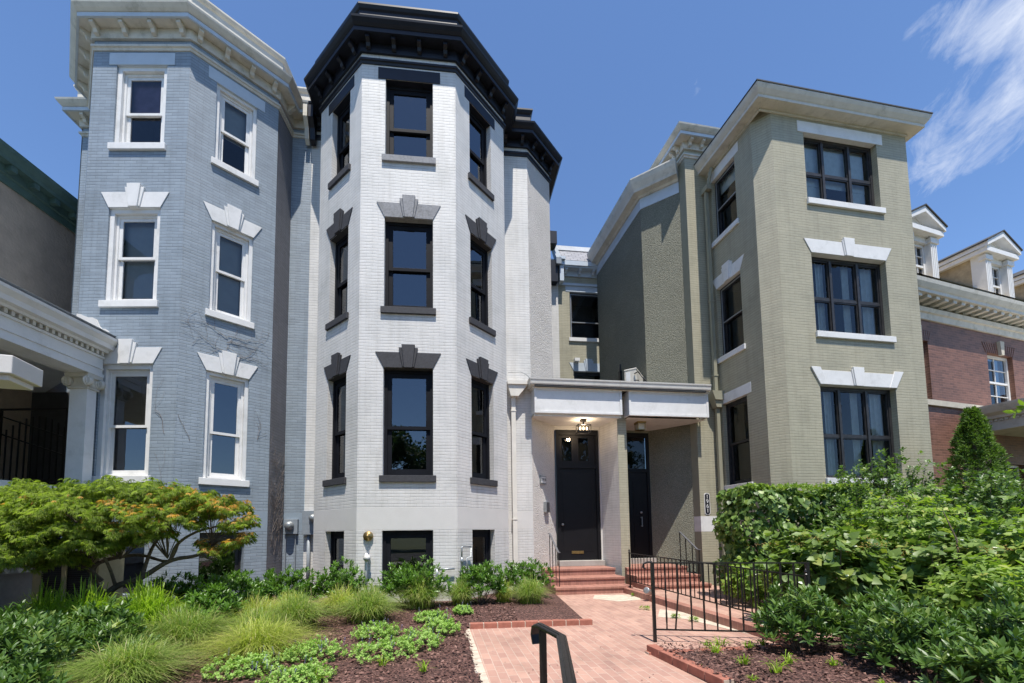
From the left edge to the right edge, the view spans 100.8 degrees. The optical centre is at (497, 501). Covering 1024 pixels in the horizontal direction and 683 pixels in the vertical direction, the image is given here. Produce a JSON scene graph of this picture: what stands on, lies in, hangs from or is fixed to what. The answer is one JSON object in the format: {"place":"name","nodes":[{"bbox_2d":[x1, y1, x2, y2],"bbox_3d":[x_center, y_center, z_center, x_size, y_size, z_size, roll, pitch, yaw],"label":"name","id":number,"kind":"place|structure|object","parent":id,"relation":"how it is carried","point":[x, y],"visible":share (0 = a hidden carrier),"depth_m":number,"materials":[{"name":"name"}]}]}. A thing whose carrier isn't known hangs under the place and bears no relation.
{"place":"outdoors","nodes":[
{"label":"outdoors","id":0,"kind":"place"},
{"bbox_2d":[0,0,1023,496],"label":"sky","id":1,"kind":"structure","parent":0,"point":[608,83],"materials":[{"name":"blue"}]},
{"bbox_2d":[303,541,861,678],"bbox_3d":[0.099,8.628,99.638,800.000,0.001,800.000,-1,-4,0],"label":"ground","id":2,"kind":"structure","parent":0,"point":[835,643],"depth_m":5.61,"materials":[{"name":"soil"}]},
{"bbox_2d":[0,138,117,624],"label":"stucco mansion","id":3,"kind":"structure","parent":2,"relation":"on","point":[48,338],"depth_m":9.71,"materials":[{"name":"grey paint"}]},
{"bbox_2d":[27,550,124,612],"bbox_3d":[-6.853,1.433,6.955,1.200,1.250,0.700,0,-4,-4],"label":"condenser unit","id":4,"kind":"object","parent":2,"relation":"on","point":[71,576],"visible":0.23,"depth_m":6.75,"materials":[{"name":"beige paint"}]},
{"bbox_2d":[55,0,311,600],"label":"blue row house","id":5,"kind":"structure","parent":2,"relation":"on","point":[189,119],"depth_m":9.10,"materials":[{"name":"blue brick"}]},
{"bbox_2d":[0,408,68,539],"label":"iron gate","id":6,"kind":"structure","parent":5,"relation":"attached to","point":[63,454],"depth_m":9.51,"materials":[{"name":"black metal"}]},
{"bbox_2d":[104,535,144,592],"bbox_3d":[-7.430,1.260,8.770,1.067,1.192,0.644,-1,-4,0],"label":"window","id":7,"kind":"structure","parent":5,"relation":"in","point":[132,565],"depth_m":9.07,"materials":[{"name":"black glass"}]},
{"bbox_2d":[91,339,161,482],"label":"window","id":8,"kind":"structure","parent":5,"relation":"in","point":[125,442],"depth_m":8.60,"materials":[{"name":"white paint"}]},
{"bbox_2d":[98,183,168,307],"bbox_3d":[-7.498,-5.249,8.809,1.395,2.640,0.320,-1,-4,-1],"label":"window","id":9,"kind":"structure","parent":5,"relation":"in","point":[135,212],"depth_m":8.82,"materials":[{"name":"white paint"}]},
{"bbox_2d":[107,53,174,150],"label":"window","id":10,"kind":"structure","parent":5,"relation":"in","point":[143,76],"depth_m":9.06,"materials":[{"name":"white paint"}]},
{"bbox_2d":[198,532,240,584],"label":"window","id":11,"kind":"structure","parent":5,"relation":"in","point":[232,561],"depth_m":9.43,"materials":[{"name":"black glass"}]},
{"bbox_2d":[197,350,257,486],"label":"window","id":12,"kind":"structure","parent":5,"relation":"in","point":[226,394],"depth_m":9.38,"materials":[{"name":"white paint"}]},
{"bbox_2d":[203,201,261,329],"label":"window","id":13,"kind":"structure","parent":5,"relation":"in","point":[230,282],"depth_m":9.49,"materials":[{"name":"white paint"}]},
{"bbox_2d":[209,66,264,187],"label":"window","id":14,"kind":"structure","parent":5,"relation":"in","point":[235,127],"depth_m":9.78,"materials":[{"name":"white paint"}]},
{"bbox_2d":[10,589,582,682],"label":"planting bed","id":15,"kind":"object","parent":2,"relation":"on","point":[552,606],"visible":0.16,"depth_m":5.02,"materials":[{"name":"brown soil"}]},
{"bbox_2d":[0,599,68,630],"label":"laurel shrub","id":16,"kind":"object","parent":15,"relation":"on","point":[20,607],"visible":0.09,"depth_m":4.96,"materials":[{"name":"green plant"}]},
{"bbox_2d":[0,607,70,663],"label":"laurel shrub","id":17,"kind":"object","parent":15,"relation":"on","point":[37,620],"visible":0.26,"depth_m":4.35,"materials":[{"name":"green plant"}]},
{"bbox_2d":[0,657,72,682],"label":"laurel shrub","id":18,"kind":"object","parent":15,"relation":"on","point":[34,671],"visible":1,"depth_m":3.36,"materials":[{"name":"green plant"}]},
{"bbox_2d":[0,617,81,682],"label":"laurel shrub","id":19,"kind":"object","parent":15,"relation":"on","point":[33,647],"visible":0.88,"depth_m":3.94,"materials":[{"name":"green plant"}]},
{"bbox_2d":[3,577,115,621],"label":"lilyturf clump","id":20,"kind":"object","parent":15,"relation":"on","point":[42,602],"visible":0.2,"depth_m":5.59,"materials":[{"name":"green plant"}]},
{"bbox_2d":[44,574,133,623],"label":"lilyturf clump","id":21,"kind":"object","parent":15,"relation":"on","point":[95,596],"visible":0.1,"depth_m":5.57,"materials":[{"name":"green plant"}]},
{"bbox_2d":[51,594,150,658],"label":"laurel shrub","id":22,"kind":"object","parent":15,"relation":"on","point":[88,613],"visible":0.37,"depth_m":4.99,"materials":[{"name":"green plant"}]},
{"bbox_2d":[45,614,166,666],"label":"laurel shrub","id":23,"kind":"object","parent":15,"relation":"on","point":[96,634],"visible":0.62,"depth_m":4.57,"materials":[{"name":"green plant"}]},
{"bbox_2d":[0,475,260,603],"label":"japanese maple","id":24,"kind":"object","parent":15,"relation":"on","point":[91,511],"visible":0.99,"depth_m":5.88,"materials":[{"name":"green plant"}]},
{"bbox_2d":[35,627,233,682],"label":"sedge clump","id":25,"kind":"object","parent":15,"relation":"on","point":[139,663],"visible":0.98,"depth_m":3.95,"materials":[{"name":"green plant"}]},
{"bbox_2d":[105,572,197,638],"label":"lilyturf clump","id":26,"kind":"object","parent":15,"relation":"on","point":[149,604],"visible":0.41,"depth_m":5.68,"materials":[{"name":"green plant"}]},
{"bbox_2d":[109,600,244,650],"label":"sedge clump","id":27,"kind":"object","parent":15,"relation":"on","point":[190,628],"visible":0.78,"depth_m":5.23,"materials":[{"name":"green plant"}]},
{"bbox_2d":[143,570,220,609],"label":"laurel shrub","id":28,"kind":"object","parent":15,"relation":"on","point":[178,592],"visible":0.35,"depth_m":6.85,"materials":[{"name":"green plant"}]},
{"bbox_2d":[179,581,247,630],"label":"laurel shrub","id":29,"kind":"object","parent":15,"relation":"on","point":[209,597],"visible":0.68,"depth_m":6.10,"materials":[{"name":"green plant"}]},
{"bbox_2d":[204,569,267,606],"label":"laurel shrub","id":30,"kind":"object","parent":15,"relation":"on","point":[243,582],"visible":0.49,"depth_m":7.34,"materials":[{"name":"green plant"}]},
{"bbox_2d":[200,648,281,679],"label":"catmint plant","id":31,"kind":"object","parent":15,"relation":"on","point":[240,660],"visible":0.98,"depth_m":4.15,"materials":[{"name":"green plant"}]},
{"bbox_2d":[194,600,313,639],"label":"sedge clump","id":32,"kind":"object","parent":15,"relation":"on","point":[255,614],"visible":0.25,"depth_m":5.63,"materials":[{"name":"green plant"}]},
{"bbox_2d":[172,608,345,672],"bbox_3d":[-2.805,1.525,4.944,2.123,0.560,2.184,-3,-5,26],"label":"sedge clump","id":33,"kind":"object","parent":15,"relation":"on","point":[268,636],"visible":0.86,"depth_m":4.81,"materials":[{"name":"green plant"}]},
{"bbox_2d":[211,592,327,630],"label":"sedge clump","id":34,"kind":"object","parent":15,"relation":"on","point":[253,604],"visible":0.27,"depth_m":6.28,"materials":[{"name":"green plant"}]},
{"bbox_2d":[241,564,320,603],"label":"laurel shrub","id":35,"kind":"object","parent":15,"relation":"on","point":[272,588],"visible":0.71,"depth_m":7.79,"materials":[{"name":"green plant"}]},
{"bbox_2d":[255,655,338,682],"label":"catmint plant","id":36,"kind":"object","parent":15,"relation":"on","point":[298,670],"visible":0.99,"depth_m":3.94,"materials":[{"name":"green plant"}]},
{"bbox_2d":[235,583,360,632],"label":"sedge clump","id":37,"kind":"object","parent":15,"relation":"on","point":[300,609],"visible":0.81,"depth_m":6.17,"materials":[{"name":"green plant"}]},
{"bbox_2d":[275,634,348,663],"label":"catmint plant","id":38,"kind":"object","parent":15,"relation":"on","point":[331,649],"visible":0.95,"depth_m":4.67,"materials":[{"name":"green plant"}]},
{"bbox_2d":[308,582,358,614],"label":"sedge clump","id":39,"kind":"object","parent":15,"relation":"on","point":[337,597],"visible":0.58,"depth_m":7.33,"materials":[{"name":"green plant"}]},
{"bbox_2d":[302,556,370,599],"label":"laurel shrub","id":40,"kind":"object","parent":15,"relation":"on","point":[344,579],"visible":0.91,"depth_m":7.91,"materials":[{"name":"green plant"}]},
{"bbox_2d":[322,580,410,624],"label":"sedge clump","id":41,"kind":"object","parent":15,"relation":"on","point":[367,606],"visible":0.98,"depth_m":6.63,"materials":[{"name":"green plant"}]},
{"bbox_2d":[350,619,404,639],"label":"catmint plant","id":42,"kind":"object","parent":15,"relation":"on","point":[376,627],"visible":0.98,"depth_m":5.56,"materials":[{"name":"green plant"}]},
{"bbox_2d":[348,634,419,663],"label":"catmint plant","id":43,"kind":"object","parent":15,"relation":"on","point":[372,646],"visible":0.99,"depth_m":4.75,"materials":[{"name":"green plant"}]},
{"bbox_2d":[368,555,453,606],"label":"laurel shrub","id":44,"kind":"object","parent":15,"relation":"on","point":[407,573],"visible":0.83,"depth_m":7.92,"materials":[{"name":"green plant"}]},
{"bbox_2d":[383,569,455,610],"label":"sedge clump","id":45,"kind":"object","parent":15,"relation":"on","point":[418,600],"visible":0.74,"depth_m":7.70,"materials":[{"name":"green plant"}]},
{"bbox_2d":[396,626,445,650],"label":"catmint plant","id":46,"kind":"object","parent":15,"relation":"on","point":[423,635],"visible":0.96,"depth_m":5.14,"materials":[{"name":"green plant"}]},
{"bbox_2d":[418,614,460,633],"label":"catmint plant","id":47,"kind":"object","parent":15,"relation":"on","point":[445,623],"visible":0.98,"depth_m":5.87,"materials":[{"name":"green plant"}]},
{"bbox_2d":[438,573,489,605],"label":"sedge clump","id":48,"kind":"object","parent":15,"relation":"on","point":[460,598],"visible":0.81,"depth_m":8.04,"materials":[{"name":"green plant"}]},
{"bbox_2d":[446,559,509,603],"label":"laurel shrub","id":49,"kind":"object","parent":15,"relation":"on","point":[483,576],"visible":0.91,"depth_m":8.22,"materials":[{"name":"green plant"}]},
{"bbox_2d":[495,556,554,595],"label":"laurel shrub","id":50,"kind":"object","parent":15,"relation":"on","point":[517,571],"visible":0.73,"depth_m":9.05,"materials":[{"name":"green plant"}]},
{"bbox_2d":[504,573,556,604],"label":"sedge clump","id":51,"kind":"object","parent":15,"relation":"on","point":[532,592],"visible":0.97,"depth_m":8.21,"materials":[{"name":"green plant"}]},
{"bbox_2d":[303,1,621,601],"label":"white row house","id":52,"kind":"structure","parent":2,"relation":"on","point":[433,313],"depth_m":9.58,"materials":[{"name":"brick"}]},
{"bbox_2d":[302,511,313,591],"bbox_3d":[-4.531,1.244,10.211,0.373,2.040,0.306,-1,-4,0],"label":"electric meter","id":53,"kind":"object","parent":52,"relation":"attached to","point":[307,523],"visible":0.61,"depth_m":10.24,"materials":[{"name":"grey paint"}]},
{"bbox_2d":[322,352,350,486],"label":"window","id":54,"kind":"structure","parent":52,"relation":"in","point":[334,372],"depth_m":9.55,"materials":[{"name":"black glass"}]},
{"bbox_2d":[330,531,343,580],"bbox_3d":[-3.210,1.256,9.410,0.760,1.190,0.630,-4,-5,39],"label":"window","id":55,"kind":"structure","parent":52,"relation":"in","point":[337,537],"depth_m":9.39,"materials":[{"name":"black glass"}]},
{"bbox_2d":[325,207,352,330],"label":"window","id":56,"kind":"structure","parent":52,"relation":"in","point":[341,220],"depth_m":9.79,"materials":[{"name":"black paint"}]},
{"bbox_2d":[328,75,353,189],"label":"window","id":57,"kind":"structure","parent":52,"relation":"in","point":[342,110],"depth_m":10.02,"materials":[{"name":"black paint"}]},
{"bbox_2d":[382,530,432,587],"bbox_3d":[-1.865,1.215,9.036,1.030,1.192,0.630,0,-4,-6],"label":"window","id":58,"kind":"structure","parent":52,"relation":"in","point":[399,546],"depth_m":9.31,"materials":[{"name":"black glass"}]},
{"bbox_2d":[375,344,440,481],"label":"window","id":59,"kind":"structure","parent":52,"relation":"in","point":[408,388],"depth_m":9.06,"materials":[{"name":"black glass"}]},
{"bbox_2d":[377,194,439,315],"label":"window","id":60,"kind":"structure","parent":52,"relation":"in","point":[409,238],"depth_m":9.29,"materials":[{"name":"black paint"}]},
{"bbox_2d":[378,67,439,165],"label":"window","id":61,"kind":"structure","parent":52,"relation":"in","point":[409,117],"depth_m":9.52,"materials":[{"name":"black paint"}]},
{"bbox_2d":[465,86,494,200],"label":"window","id":62,"kind":"structure","parent":52,"relation":"in","point":[478,125],"depth_m":10.38,"materials":[{"name":"black paint"}]},
{"bbox_2d":[465,214,495,336],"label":"window","id":63,"kind":"structure","parent":52,"relation":"in","point":[479,250],"depth_m":10.16,"materials":[{"name":"black paint"}]},
{"bbox_2d":[472,530,490,582],"bbox_3d":[-0.632,1.245,9.674,0.630,1.190,0.760,-4,-5,39],"label":"window","id":64,"kind":"structure","parent":52,"relation":"in","point":[481,543],"depth_m":9.77,"materials":[{"name":"black glass"}]},
{"bbox_2d":[466,357,497,486],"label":"window","id":65,"kind":"structure","parent":52,"relation":"in","point":[479,385],"depth_m":9.92,"materials":[{"name":"black glass"}]},
{"bbox_2d":[554,430,601,560],"bbox_3d":[2.267,-0.130,12.147,1.322,3.900,0.605,-1,-4,0],"label":"door","id":66,"kind":"structure","parent":52,"relation":"in","point":[578,520],"depth_m":11.95,"materials":[{"name":"black paint"}]},
{"bbox_2d":[507,372,710,583],"bbox_3d":[3.032,-0.472,13.285,5.518,5.528,5.561,-1,-4,0],"label":"entrance canopy","id":67,"kind":"object","parent":52,"relation":"attached to","point":[567,402],"visible":0.94,"depth_m":11.12,"materials":[{"name":"beige paint"}]},
{"bbox_2d":[464,629,489,682],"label":"path border","id":68,"kind":"object","parent":2,"relation":"on","point":[479,668],"visible":0.66,"depth_m":4.79,"materials":[{"name":"concrete"}]},
{"bbox_2d":[469,619,592,628],"bbox_3d":[0.537,1.918,6.591,1.930,0.122,0.107,0,-4,-6],"label":"brick edging","id":69,"kind":"object","parent":2,"relation":"on","point":[522,623],"visible":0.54,"depth_m":6.54,"materials":[{"name":"red brick"}]},
{"bbox_2d":[541,566,632,594],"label":"brick steps","id":70,"kind":"structure","parent":2,"relation":"on","point":[575,580],"depth_m":10.32,"materials":[{"name":"red brick"}]},
{"bbox_2d":[625,563,711,589],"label":"brick steps","id":71,"kind":"structure","parent":2,"relation":"on","point":[637,585],"depth_m":10.66,"materials":[{"name":"red brick"}]},
{"bbox_2d":[647,644,733,682],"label":"brick edging","id":72,"kind":"object","parent":2,"relation":"on","point":[692,668],"visible":0.69,"depth_m":4.39,"materials":[{"name":"red brick"}]},
{"bbox_2d":[623,588,808,646],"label":"brick wall","id":73,"kind":"structure","parent":2,"relation":"on","point":[737,623],"depth_m":6.97,"materials":[{"name":"red brick"}]},
{"bbox_2d":[628,549,810,639],"bbox_3d":[3.517,1.439,7.649,0.052,0.980,4.748,0,-4,-10],"label":"iron railing","id":74,"kind":"object","parent":73,"relation":"on","point":[805,575],"visible":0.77,"depth_m":7.05,"materials":[{"name":"black metal"}]},
{"bbox_2d":[552,79,935,583],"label":"sage row house","id":75,"kind":"structure","parent":2,"relation":"on","point":[752,260],"depth_m":11.07,"materials":[{"name":"brick"}]},
{"bbox_2d":[565,286,598,342],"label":"window","id":76,"kind":"structure","parent":75,"relation":"in","point":[583,306],"depth_m":17.58,"materials":[{"name":"black glass"}]},
{"bbox_2d":[570,359,599,379],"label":"window","id":77,"kind":"structure","parent":75,"relation":"in","point":[592,369],"depth_m":16.58,"materials":[{"name":"black paint"}]},
{"bbox_2d":[626,433,652,557],"bbox_3d":[4.041,-0.190,12.582,1.064,3.720,0.182,0,-4,-4],"label":"door","id":78,"kind":"structure","parent":75,"relation":"in","point":[639,490],"depth_m":12.58,"materials":[{"name":"black paint"}]},
{"bbox_2d":[707,141,738,247],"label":"window","id":79,"kind":"structure","parent":75,"relation":"in","point":[725,188],"depth_m":12.09,"materials":[{"name":"black paint"}]},
{"bbox_2d":[713,254,745,363],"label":"window","id":80,"kind":"structure","parent":75,"relation":"in","point":[730,289],"depth_m":11.92,"materials":[{"name":"black glass"}]},
{"bbox_2d":[723,382,753,490],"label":"window","id":81,"kind":"structure","parent":75,"relation":"in","point":[736,409],"depth_m":11.73,"materials":[{"name":"black glass"}]},
{"bbox_2d":[797,120,885,214],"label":"window","id":82,"kind":"structure","parent":75,"relation":"in","point":[838,175],"depth_m":11.01,"materials":[{"name":"black paint"}]},
{"bbox_2d":[804,237,896,342],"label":"window","id":83,"kind":"structure","parent":75,"relation":"in","point":[848,301],"depth_m":10.81,"materials":[{"name":"black glass"}]},
{"bbox_2d":[810,366,902,484],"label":"window","id":84,"kind":"structure","parent":75,"relation":"in","point":[857,423],"depth_m":10.59,"materials":[{"name":"black glass"}]},
{"bbox_2d":[720,556,768,607],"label":"perennial clump","id":85,"kind":"object","parent":2,"relation":"on","point":[747,588],"visible":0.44,"depth_m":7.87,"materials":[{"name":"green plant"}]},
{"bbox_2d":[747,524,919,625],"bbox_3d":[4.950,1.107,6.288,2.351,1.567,1.587,-1,-4,0],"label":"hydrangea","id":86,"kind":"object","parent":2,"relation":"on","point":[843,574],"visible":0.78,"depth_m":5.97,"materials":[{"name":"green plant"}]},
{"bbox_2d":[657,584,1019,682],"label":"planting bed","id":87,"kind":"object","parent":2,"relation":"on","point":[801,673],"visible":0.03,"depth_m":4.24,"materials":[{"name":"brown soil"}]},
{"bbox_2d":[712,482,880,596],"bbox_3d":[6.246,0.821,8.657,3.482,2.460,1.183,0,-4,-6],"label":"vine hedge","id":88,"kind":"object","parent":87,"relation":"on","point":[775,504],"visible":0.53,"depth_m":8.43,"materials":[{"name":"green plant"}]},
{"bbox_2d":[748,579,858,653],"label":"laurel shrub","id":89,"kind":"object","parent":87,"relation":"on","point":[790,622],"visible":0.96,"depth_m":4.72,"materials":[{"name":"green plant"}]},
{"bbox_2d":[811,478,921,569],"bbox_3d":[6.757,0.766,7.849,1.650,2.422,1.650,-5,-6,44],"label":"tall shrub","id":90,"kind":"object","parent":87,"relation":"on","point":[831,517],"visible":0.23,"depth_m":7.88,"materials":[{"name":"green plant"}]},
{"bbox_2d":[823,583,945,655],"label":"laurel shrub","id":91,"kind":"object","parent":87,"relation":"on","point":[863,605],"visible":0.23,"depth_m":4.62,"materials":[{"name":"green plant"}]},
{"bbox_2d":[811,447,980,539],"bbox_3d":[7.866,0.446,8.586,3.134,3.143,2.071,-1,-4,0],"label":"tall shrub","id":92,"kind":"object","parent":87,"relation":"on","point":[881,472],"visible":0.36,"depth_m":8.34,"materials":[{"name":"green plant"}]},
{"bbox_2d":[843,599,974,676],"bbox_3d":[3.953,1.328,3.979,1.075,0.808,1.020,-1,-4,0],"label":"laurel shrub","id":93,"kind":"object","parent":87,"relation":"on","point":[919,628],"visible":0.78,"depth_m":3.94,"materials":[{"name":"green plant"}]},
{"bbox_2d":[830,473,996,571],"bbox_3d":[6.468,0.722,6.725,2.263,2.352,1.738,-1,-4,0],"label":"lime shrub","id":94,"kind":"object","parent":87,"relation":"on","point":[901,522],"visible":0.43,"depth_m":6.46,"materials":[{"name":"green plant"}]},
{"bbox_2d":[863,525,1017,619],"bbox_3d":[6.202,1.091,5.930,1.978,1.516,1.638,-1,-4,0],"label":"hydrangea","id":95,"kind":"object","parent":87,"relation":"on","point":[918,569],"visible":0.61,"depth_m":5.69,"materials":[{"name":"green plant"}]},
{"bbox_2d":[908,551,1023,637],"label":"maple leaved shrub","id":96,"kind":"object","parent":87,"relation":"on","point":[955,589],"visible":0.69,"depth_m":4.86,"materials":[{"name":"green plant"}]},
{"bbox_2d":[910,624,1023,682],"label":"laurel shrub","id":97,"kind":"object","parent":87,"relation":"on","point":[985,662],"visible":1,"depth_m":3.28,"materials":[{"name":"green plant"}]},
{"bbox_2d":[919,461,1023,550],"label":"broadleaf shrub","id":98,"kind":"object","parent":87,"relation":"on","point":[987,497],"visible":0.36,"depth_m":7.64,"materials":[{"name":"green plant"}]},
{"bbox_2d":[926,581,1023,664],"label":"laurel shrub","id":99,"kind":"object","parent":87,"relation":"on","point":[984,625],"visible":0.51,"depth_m":3.90,"materials":[{"name":"green plant"}]},
{"bbox_2d":[932,405,1023,541],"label":"arborvitae","id":100,"kind":"object","parent":87,"relation":"on","point":[980,438],"visible":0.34,"depth_m":9.58,"materials":[{"name":"green plant"}]},
{"bbox_2d":[932,495,1023,574],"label":"lime shrub","id":101,"kind":"object","parent":87,"relation":"on","point":[1012,555],"visible":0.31,"depth_m":5.68,"materials":[{"name":"green plant"}]},
{"bbox_2d":[911,203,1023,514],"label":"red brick house","id":102,"kind":"structure","parent":2,"relation":"on","point":[971,301],"depth_m":12.90,"materials":[{"name":"red brick"}]},
{"bbox_2d":[981,341,1015,403],"bbox_3d":[15.986,-3.978,13.616,1.783,2.170,0.566,0,-4,-11],"label":"window","id":103,"kind":"structure","parent":102,"relation":"in","point":[997,366],"depth_m":13.63,"materials":[{"name":"white glass"}]},
{"bbox_2d":[468,593,775,682],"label":"brick path","id":104,"kind":"structure","parent":0,"point":[509,655],"depth_m":5.49,"materials":[{"name":"red brick"}]},
{"bbox_2d":[530,622,576,682],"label":"handrail","id":105,"kind":"object","parent":104,"relation":"on","point":[540,630],"visible":1,"depth_m":2.41,"materials":[{"name":"black metal"}]},
{"bbox_2d":[642,561,813,645],"bbox_3d":[2.950,1.309,5.487,2.037,1.064,0.043,-1,-4,9],"label":"iron railing","id":106,"kind":"object","parent":104,"relation":"on","point":[806,566],"visible":0.83,"depth_m":5.51,"materials":[{"name":"black metal"}]},
{"bbox_2d":[633,585,836,637],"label":"brick path","id":107,"kind":"structure","parent":0,"point":[735,613],"depth_m":8.42,"materials":[{"name":"red brick"}]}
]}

